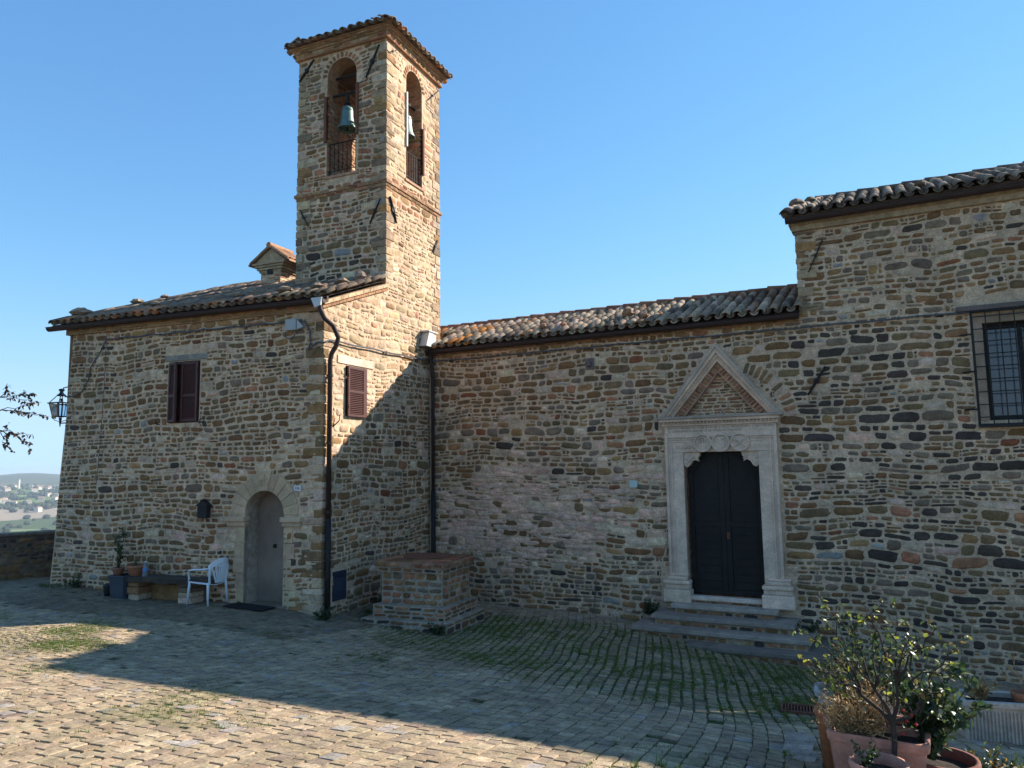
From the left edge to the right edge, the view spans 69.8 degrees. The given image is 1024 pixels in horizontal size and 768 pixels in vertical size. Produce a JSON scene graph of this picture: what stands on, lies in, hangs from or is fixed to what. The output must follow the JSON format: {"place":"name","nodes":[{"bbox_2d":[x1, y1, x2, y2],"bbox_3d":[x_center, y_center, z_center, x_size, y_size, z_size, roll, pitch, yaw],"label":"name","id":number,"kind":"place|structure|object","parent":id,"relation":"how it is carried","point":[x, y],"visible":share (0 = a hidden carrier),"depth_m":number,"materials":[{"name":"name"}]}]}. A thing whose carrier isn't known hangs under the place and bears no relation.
{"place":"outdoors","nodes":[
{"label":"outdoors","id":0,"kind":"place"},
{"bbox_2d":[0,473,1016,767],"bbox_3d":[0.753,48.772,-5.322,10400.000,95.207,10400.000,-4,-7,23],"label":"ground","id":1,"kind":"structure","parent":0,"point":[16,519],"depth_m":11.81,"materials":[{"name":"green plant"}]},
{"bbox_2d":[0,529,55,579],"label":"parapet wall","id":2,"kind":"structure","parent":1,"relation":"on","point":[26,554],"depth_m":17.01,"materials":[{"name":"stone"}]},
{"bbox_2d":[0,385,55,454],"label":"street tree","id":3,"kind":"object","parent":1,"relation":"on","point":[7,435],"visible":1,"depth_m":9.97,"materials":[{"name":"green plant"}]},
{"bbox_2d":[0,483,58,532],"bbox_3d":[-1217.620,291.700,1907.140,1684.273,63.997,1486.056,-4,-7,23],"label":"distant woodland","id":4,"kind":"object","parent":1,"relation":"on","point":[9,506],"visible":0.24,"depth_m":1691.22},
{"bbox_2d":[34,506,41,511],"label":"village house","id":5,"kind":"structure","parent":1,"relation":"on","point":[37,509],"depth_m":1552.04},
{"bbox_2d":[45,242,389,617],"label":"stone house","id":6,"kind":"structure","parent":1,"relation":"on","point":[243,431],"depth_m":13.87,"materials":[{"name":"stone"}]},
{"bbox_2d":[47,389,66,426],"bbox_3d":[-9.377,0.492,15.399,0.607,0.810,0.370,-4,-7,23],"label":"wall lantern","id":7,"kind":"object","parent":6,"relation":"attached to","point":[58,409],"depth_m":15.35,"materials":[{"name":"metal"}]},
{"bbox_2d":[69,307,85,314],"bbox_3d":[-9.220,-1.548,15.730,0.437,0.188,0.412,-1,-6,3],"label":"roof stone","id":8,"kind":"object","parent":6,"relation":"on","point":[75,311],"visible":0.53,"depth_m":15.58,"materials":[{"name":"grey stone"}]},
{"bbox_2d":[62,340,105,396],"bbox_3d":[-8.781,-0.299,15.079,1.242,1.118,0.164,-4,-7,23],"label":"electric cable","id":9,"kind":"object","parent":6,"relation":"attached to","point":[88,375],"visible":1,"depth_m":14.97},
{"bbox_2d":[78,309,94,314],"bbox_3d":[-8.962,-1.513,15.465,0.289,0.127,0.254,-4,-7,23],"label":"roof stone","id":10,"kind":"object","parent":6,"relation":"on","point":[84,311],"visible":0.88,"depth_m":15.38,"materials":[{"name":"grey stone"}]},
{"bbox_2d":[96,334,106,484],"bbox_3d":[-8.246,0.496,14.761,0.092,3.030,0.020,-2,-6,13],"label":"electric cable","id":11,"kind":"object","parent":6,"relation":"attached to","point":[102,411],"visible":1,"depth_m":14.74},
{"bbox_2d":[130,298,143,302],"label":"roof stone","id":12,"kind":"object","parent":6,"relation":"on","point":[137,300],"visible":0.71,"depth_m":16.98,"materials":[{"name":"beige stone"}]},
{"bbox_2d":[150,302,159,305],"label":"roof stone","id":13,"kind":"object","parent":6,"relation":"on","point":[153,303],"visible":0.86,"depth_m":14.98,"materials":[{"name":"grey stone"}]},
{"bbox_2d":[155,353,206,424],"bbox_3d":[-6.316,0.109,14.161,1.131,1.351,0.375,-4,-7,23],"label":"window","id":14,"kind":"structure","parent":6,"relation":"in","point":[187,380],"depth_m":14.08,"materials":[{"name":"brown paint"}]},
{"bbox_2d":[105,321,284,339],"bbox_3d":[-6.066,-1.024,14.101,4.650,0.064,0.056,-3,-7,20],"label":"electric cable","id":15,"kind":"object","parent":6,"relation":"attached to","point":[232,326],"visible":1,"depth_m":14.08,"materials":[{"name":"black rubber"}]},
{"bbox_2d":[196,499,212,517],"bbox_3d":[-5.704,2.296,13.595,0.280,0.360,0.145,-3,-7,20],"label":"mailbox","id":16,"kind":"object","parent":6,"relation":"attached to","point":[203,507],"visible":1,"depth_m":13.55,"materials":[{"name":"metal"}]},
{"bbox_2d":[232,292,244,296],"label":"roof stone","id":17,"kind":"object","parent":6,"relation":"on","point":[235,294],"visible":0.85,"depth_m":14.24,"materials":[{"name":"stone"}]},
{"bbox_2d":[257,492,283,601],"bbox_3d":[-4.318,2.958,13.469,0.850,2.015,0.100,-3,-7,20],"label":"door","id":18,"kind":"structure","parent":6,"relation":"in","point":[270,529],"depth_m":13.52,"materials":[{"name":"wood"}]},
{"bbox_2d":[276,286,293,292],"bbox_3d":[-4.256,-1.775,13.758,0.303,0.140,0.292,5,-9,-44],"label":"roof stone","id":19,"kind":"object","parent":6,"relation":"on","point":[281,289],"visible":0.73,"depth_m":13.67,"materials":[{"name":"beige stone"}]},
{"bbox_2d":[285,318,304,330],"bbox_3d":[-3.927,-1.078,13.309,0.380,0.210,0.090,-3,-7,20],"label":"floodlight","id":20,"kind":"object","parent":6,"relation":"attached to","point":[294,324],"visible":1,"depth_m":13.28,"materials":[{"name":"grey plastic"}]},
{"bbox_2d":[294,485,300,490],"bbox_3d":[-3.795,1.844,12.997,0.140,0.100,0.018,-3,-7,20],"label":"house number","id":21,"kind":"object","parent":6,"relation":"attached to","point":[297,487],"visible":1,"depth_m":12.99,"materials":[{"name":"white ceramic"}]},
{"bbox_2d":[310,282,324,288],"bbox_3d":[-3.620,-1.830,13.636,0.224,0.116,0.284,3,-7,-33],"label":"roof stone","id":22,"kind":"object","parent":6,"relation":"on","point":[315,285],"visible":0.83,"depth_m":13.57,"materials":[{"name":"beige stone"}]},
{"bbox_2d":[332,569,346,601],"bbox_3d":[-3.088,3.599,13.136,0.052,0.510,0.390,-4,-7,23],"label":"vent cover","id":23,"kind":"object","parent":6,"relation":"attached to","point":[339,585],"visible":1,"depth_m":13.11,"materials":[{"name":"metal"}]},
{"bbox_2d":[334,277,349,283],"bbox_3d":[-3.247,-1.980,14.061,0.275,0.128,0.258,-7,-8,42],"label":"roof stone","id":24,"kind":"object","parent":6,"relation":"on","point":[340,280],"visible":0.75,"depth_m":13.99,"materials":[{"name":"beige stone"}]},
{"bbox_2d":[333,355,373,426],"bbox_3d":[-3.035,0.174,13.903,0.300,1.337,1.269,-4,-7,23],"label":"window","id":25,"kind":"structure","parent":6,"relation":"in","point":[356,378],"depth_m":13.92,"materials":[{"name":"brown paint"}]},
{"bbox_2d":[354,270,366,279],"bbox_3d":[-3.021,-2.159,14.634,0.245,0.225,0.255,0,-6,-12],"label":"roof stone","id":26,"kind":"object","parent":6,"relation":"on","point":[360,274],"visible":0.72,"depth_m":14.54,"materials":[{"name":"beige stone"}]},
{"bbox_2d":[298,319,426,360],"bbox_3d":[-2.879,-0.731,14.834,0.567,0.586,3.694,-4,-7,23],"label":"electric cable","id":27,"kind":"object","parent":6,"relation":"attached to","point":[310,346],"visible":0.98,"depth_m":13.69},
{"bbox_2d":[284,14,452,557],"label":"bell tower","id":28,"kind":"structure","parent":1,"relation":"on","point":[367,197],"depth_m":15.93,"materials":[{"name":"stone"}]},
{"bbox_2d":[337,94,354,133],"bbox_3d":[-3.631,-6.007,16.209,0.430,0.870,0.430,-4,-7,23],"label":"church bell","id":29,"kind":"object","parent":28,"relation":"hanging from","point":[346,125],"visible":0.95,"depth_m":16.11,"materials":[{"name":"green metal"}]},
{"bbox_2d":[408,112,415,141],"bbox_3d":[-2.403,-5.977,16.660,0.430,0.870,0.430,-4,-7,23],"label":"church bell","id":30,"kind":"object","parent":28,"relation":"hanging from","point":[411,136],"visible":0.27,"depth_m":16.59,"materials":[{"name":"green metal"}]},
{"bbox_2d":[419,161,1023,683],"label":"stone church","id":31,"kind":"structure","parent":1,"relation":"on","point":[851,465],"depth_m":12.95,"materials":[{"name":"stone"}]},
{"bbox_2d":[539,323,546,328],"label":"roof stone","id":32,"kind":"object","parent":31,"relation":"on","point":[543,326],"visible":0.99,"depth_m":15.54,"materials":[{"name":"beige stone"}]},
{"bbox_2d":[593,571,596,611],"bbox_3d":[1.609,4.077,14.309,0.114,0.852,0.019,-3,-7,22],"label":"electric cable","id":33,"kind":"object","parent":31,"relation":"attached to","point":[595,591],"visible":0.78,"depth_m":14.30,"materials":[{"name":"black rubber"}]},
{"bbox_2d":[622,308,634,316],"bbox_3d":[2.393,-1.470,15.167,0.244,0.184,0.261,1,-7,-18],"label":"roof stone","id":34,"kind":"object","parent":31,"relation":"on","point":[627,311],"visible":0.84,"depth_m":15.08,"materials":[{"name":"beige stone"}]},
{"bbox_2d":[629,481,636,486],"bbox_3d":[2.339,1.926,14.154,0.150,0.130,0.024,-4,-7,27],"label":"wall plaque","id":35,"kind":"object","parent":31,"relation":"attached to","point":[633,483],"depth_m":14.15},
{"bbox_2d":[640,312,648,317],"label":"roof stone","id":36,"kind":"object","parent":31,"relation":"on","point":[645,315],"visible":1,"depth_m":14.47,"materials":[{"name":"beige stone"}]},
{"bbox_2d":[688,453,728,594],"bbox_3d":[3.647,2.578,13.673,0.657,2.570,0.082,-4,-7,27],"label":"door","id":37,"kind":"structure","parent":31,"relation":"in","point":[709,557],"depth_m":13.65,"materials":[{"name":"brown wood"}]},
{"bbox_2d":[433,306,1018,362],"bbox_3d":[3.077,-0.852,14.015,10.950,0.056,0.056,-4,-7,27],"label":"electric cable","id":38,"kind":"object","parent":31,"relation":"attached to","point":[793,328],"visible":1,"depth_m":13.54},
{"bbox_2d":[723,452,764,596],"bbox_3d":[4.234,2.535,13.367,0.657,2.570,0.085,-4,-7,27],"label":"door","id":39,"kind":"structure","parent":31,"relation":"in","point":[746,576],"depth_m":13.36,"materials":[{"name":"brown wood"}]},
{"bbox_2d":[789,198,803,205],"bbox_3d":[5.398,-3.441,13.939,0.278,0.161,0.299,-4,-7,23],"label":"roof stone","id":40,"kind":"object","parent":31,"relation":"on","point":[795,201],"visible":0.68,"depth_m":13.83,"materials":[{"name":"grey stone"}]},
{"bbox_2d":[804,196,815,201],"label":"roof stone","id":41,"kind":"object","parent":31,"relation":"on","point":[811,198],"visible":0.84,"depth_m":14.33,"materials":[{"name":"grey stone"}]},
{"bbox_2d":[914,180,925,186],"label":"roof stone","id":42,"kind":"object","parent":31,"relation":"on","point":[919,183],"visible":0.99,"depth_m":12.65,"materials":[{"name":"grey stone"}]},
{"bbox_2d":[956,301,1023,427],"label":"window","id":43,"kind":"structure","parent":31,"relation":"in","point":[997,348],"depth_m":11.66,"materials":[{"name":"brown wood"}]},
{"bbox_2d":[0,576,1023,767],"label":"cobblestone paving","id":44,"kind":"structure","parent":0,"point":[342,732],"depth_m":7.15,"materials":[{"name":"grey stone"}]},
{"bbox_2d":[63,570,82,587],"bbox_3d":[-8.569,3.854,14.427,0.400,0.358,0.270,-1,-6,2],"label":"wall weed","id":45,"kind":"object","parent":44,"relation":"on","point":[75,584],"depth_m":14.38,"materials":[{"name":"green plant"}]},
{"bbox_2d":[103,584,109,595],"bbox_3d":[-7.587,3.862,13.775,0.164,0.200,0.164,-4,-7,23],"label":"flower pot","id":46,"kind":"object","parent":44,"relation":"on","point":[106,589],"visible":0.75,"depth_m":13.72,"materials":[{"name":"grey plastic"}]},
{"bbox_2d":[108,572,130,598],"bbox_3d":[-7.245,3.778,13.733,0.403,0.430,0.403,-4,-7,23],"label":"waste bin","id":47,"kind":"object","parent":44,"relation":"on","point":[118,586],"visible":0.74,"depth_m":13.57,"materials":[{"name":"grey plastic"}]},
{"bbox_2d":[112,566,124,575],"bbox_3d":[-7.426,3.533,13.857,0.218,0.150,0.218,-4,-7,23],"label":"flower pot","id":48,"kind":"object","parent":47,"relation":"on","point":[118,571],"visible":1,"depth_m":13.79,"materials":[{"name":"ceramic"}]},
{"bbox_2d":[113,527,127,567],"bbox_3d":[-7.438,3.099,13.979,0.523,0.763,0.292,-10,-11,54],"label":"climbing plant","id":49,"kind":"object","parent":48,"relation":"in","point":[120,556],"visible":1,"depth_m":13.91,"materials":[{"name":"green plant"}]},
{"bbox_2d":[125,574,221,603],"bbox_3d":[-6.200,3.791,13.380,2.000,0.557,0.439,-3,-7,20],"label":"stone bench","id":50,"kind":"object","parent":44,"relation":"on","point":[163,586],"visible":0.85,"depth_m":13.47,"materials":[{"name":"stone"}]},
{"bbox_2d":[126,563,147,575],"bbox_3d":[-7.022,3.480,13.746,0.371,0.190,0.371,-4,-7,23],"label":"flower pot","id":51,"kind":"object","parent":50,"relation":"on","point":[132,569],"visible":0.81,"depth_m":13.62,"materials":[{"name":"ceramic"}]},
{"bbox_2d":[142,561,147,576],"bbox_3d":[-6.772,3.412,13.565,0.087,0.277,0.087,-4,-7,23],"label":"water bottle","id":52,"kind":"object","parent":50,"relation":"on","point":[145,569],"visible":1,"depth_m":13.53,"materials":[{"name":"blue plastic"}]},
{"bbox_2d":[186,557,228,605],"bbox_3d":[-5.405,3.506,13.129,0.603,0.810,0.591,-4,-7,23],"label":"plastic chair","id":53,"kind":"object","parent":44,"relation":"on","point":[223,572],"visible":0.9,"depth_m":12.99,"materials":[{"name":"white plastic"}]},
{"bbox_2d":[223,602,275,610],"bbox_3d":[-4.544,3.854,12.710,0.800,0.074,0.400,-3,-7,20],"label":"door mat","id":54,"kind":"object","parent":44,"relation":"on","point":[247,606],"depth_m":12.66,"materials":[{"name":"black rubber"}]},
{"bbox_2d":[312,606,334,620],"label":"wall weed","id":55,"kind":"object","parent":44,"relation":"on","point":[325,615],"depth_m":12.41,"materials":[{"name":"green plant"}]},
{"bbox_2d":[369,594,381,602],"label":"wall weed","id":56,"kind":"object","parent":44,"relation":"on","point":[378,600],"depth_m":13.92,"materials":[{"name":"green plant"}]},
{"bbox_2d":[361,552,484,634],"bbox_3d":[-1.582,3.760,13.169,1.734,1.330,1.475,-4,-7,23],"label":"brick well","id":57,"kind":"object","parent":44,"relation":"on","point":[420,591],"visible":0.91,"depth_m":12.72,"materials":[{"name":"stone"}]},
{"bbox_2d":[426,619,445,635],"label":"wall weed","id":58,"kind":"object","parent":44,"relation":"on","point":[438,631],"depth_m":12.05,"materials":[{"name":"green plant"}]},
{"bbox_2d":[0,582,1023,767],"bbox_3d":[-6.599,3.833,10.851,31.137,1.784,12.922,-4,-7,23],"label":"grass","id":59,"kind":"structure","parent":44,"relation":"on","point":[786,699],"depth_m":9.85,"materials":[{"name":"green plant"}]},
{"bbox_2d":[631,594,833,669],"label":"entrance steps","id":60,"kind":"structure","parent":44,"relation":"on","point":[750,628],"depth_m":12.44,"materials":[{"name":"stone"}]},
{"bbox_2d":[640,599,659,614],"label":"wall weed","id":61,"kind":"object","parent":60,"relation":"on","point":[649,610],"depth_m":13.44,"materials":[{"name":"green plant"}]},
{"bbox_2d":[797,621,819,632],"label":"wall weed","id":62,"kind":"object","parent":60,"relation":"on","point":[813,628],"depth_m":12.19,"materials":[{"name":"green plant"}]},
{"bbox_2d":[781,702,815,716],"bbox_3d":[3.109,3.526,7.913,0.400,0.070,0.280,-3,-7,20],"label":"drain grate","id":63,"kind":"object","parent":44,"relation":"on","point":[795,708],"visible":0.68,"depth_m":7.95,"materials":[{"name":"metal"}]},
{"bbox_2d":[782,732,815,751],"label":"stone slab","id":64,"kind":"structure","parent":44,"relation":"on","point":[793,741],"depth_m":6.12,"materials":[{"name":"grey stone"}]},
{"bbox_2d":[793,749,817,761],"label":"stone slab","id":65,"kind":"structure","parent":44,"relation":"on","point":[807,755],"depth_m":5.71,"materials":[{"name":"grey stone"}]},
{"bbox_2d":[814,703,833,767],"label":"flower pot","id":66,"kind":"object","parent":44,"relation":"on","point":[827,757],"visible":0.27,"depth_m":5.45,"materials":[{"name":"ceramic"}]},
{"bbox_2d":[823,707,910,767],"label":"rectangular planter","id":67,"kind":"object","parent":44,"relation":"on","point":[898,724],"visible":0.14,"depth_m":5.15,"materials":[{"name":"ceramic"}]},
{"bbox_2d":[803,644,890,718],"bbox_3d":[2.415,2.118,5.231,0.614,0.557,0.507,2,-7,-27],"label":"dry herb","id":68,"kind":"object","parent":67,"relation":"on","point":[862,682],"visible":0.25,"depth_m":5.20,"materials":[{"name":"green plant"}]},
{"bbox_2d":[826,720,930,767],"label":"rectangular planter","id":69,"kind":"object","parent":44,"relation":"on","point":[913,751],"visible":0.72,"depth_m":4.70,"materials":[{"name":"ceramic"}]},
{"bbox_2d":[808,678,910,742],"bbox_3d":[2.261,2.142,4.824,0.621,0.405,0.495,-4,-7,23],"label":"dry herb","id":70,"kind":"object","parent":69,"relation":"in","point":[845,720],"visible":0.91,"depth_m":4.79,"materials":[{"name":"plant"}]},
{"bbox_2d":[792,581,972,755],"bbox_3d":[2.360,1.946,4.667,1.052,1.313,0.578,-4,-7,23],"label":"rose bush","id":71,"kind":"object","parent":69,"relation":"in","point":[892,719],"visible":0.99,"depth_m":4.65,"materials":[{"name":"green plant"}]},
{"bbox_2d":[848,751,909,767],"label":"flower pot","id":72,"kind":"object","parent":44,"relation":"on","point":[885,760],"visible":0.84,"depth_m":4.50,"materials":[{"name":"ceramic"}]},
{"bbox_2d":[850,736,883,767],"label":"herb","id":73,"kind":"object","parent":72,"relation":"on","point":[867,760],"visible":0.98,"depth_m":4.44,"materials":[{"name":"green plant"}]},
{"bbox_2d":[926,747,981,767],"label":"flower pot","id":74,"kind":"object","parent":44,"relation":"on","point":[955,758],"visible":0.47,"depth_m":4.79,"materials":[{"name":"ceramic"}]},
{"bbox_2d":[872,660,997,760],"bbox_3d":[2.738,2.114,4.802,0.504,0.660,0.635,1,-6,-16],"label":"leafy shrub","id":75,"kind":"object","parent":74,"relation":"in","point":[937,726],"visible":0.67,"depth_m":4.72,"materials":[{"name":"green plant"}]},
{"bbox_2d":[950,689,1023,744],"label":"concrete trough","id":76,"kind":"object","parent":44,"relation":"on","point":[1003,721],"visible":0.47,"depth_m":6.72,"materials":[{"name":"concrete"}]},
{"bbox_2d":[962,675,998,700],"bbox_3d":[4.413,2.875,6.917,0.281,0.250,0.307,-4,-7,23],"label":"dry succulent","id":77,"kind":"object","parent":76,"relation":"on","point":[982,692],"visible":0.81,"depth_m":6.88,"materials":[{"name":"green plant"}]},
{"bbox_2d":[1010,689,1023,702],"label":"flower pot","id":78,"kind":"object","parent":76,"relation":"in","point":[1017,695],"visible":0.94,"depth_m":6.81,"materials":[{"name":"ceramic"}]},
{"bbox_2d":[999,649,1023,687],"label":"withered plant","id":79,"kind":"object","parent":78,"relation":"in","point":[1010,669],"visible":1,"depth_m":6.87,"materials":[{"name":"brown plant"}]},
{"bbox_2d":[965,741,1019,767],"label":"ground weed","id":80,"kind":"object","parent":44,"relation":"on","point":[995,758],"visible":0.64,"depth_m":5.36,"materials":[{"name":"green plant"}]},
{"bbox_2d":[0,0,1023,474],"label":"sky","id":81,"kind":"structure","parent":0,"point":[594,153],"materials":[{"name":"blue"}]},
{"bbox_3d":[2.898,2.730,5.493,0.262,0.275,0.262,-4,-7,23],"label":"flower pot","id":82,"kind":"object","parent":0,"visible":0},
{"bbox_2d":[814,682,902,715],"bbox_3d":[2.673,2.473,5.616,0.663,0.260,0.235,-4,-7,23],"label":"trough planter","id":83,"kind":"object","parent":82,"relation":"on","point":[817,692],"visible":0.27,"depth_m":5.63,"materials":[{"name":"concrete"}]},
{"bbox_2d":[828,622,928,691],"bbox_3d":[2.730,2.103,5.612,0.654,0.559,0.565,-1,-6,5],"label":"leafy shrub","id":84,"kind":"object","parent":83,"relation":"on","point":[869,667],"visible":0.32,"depth_m":5.57,"materials":[{"name":"green plant"}]}
]}

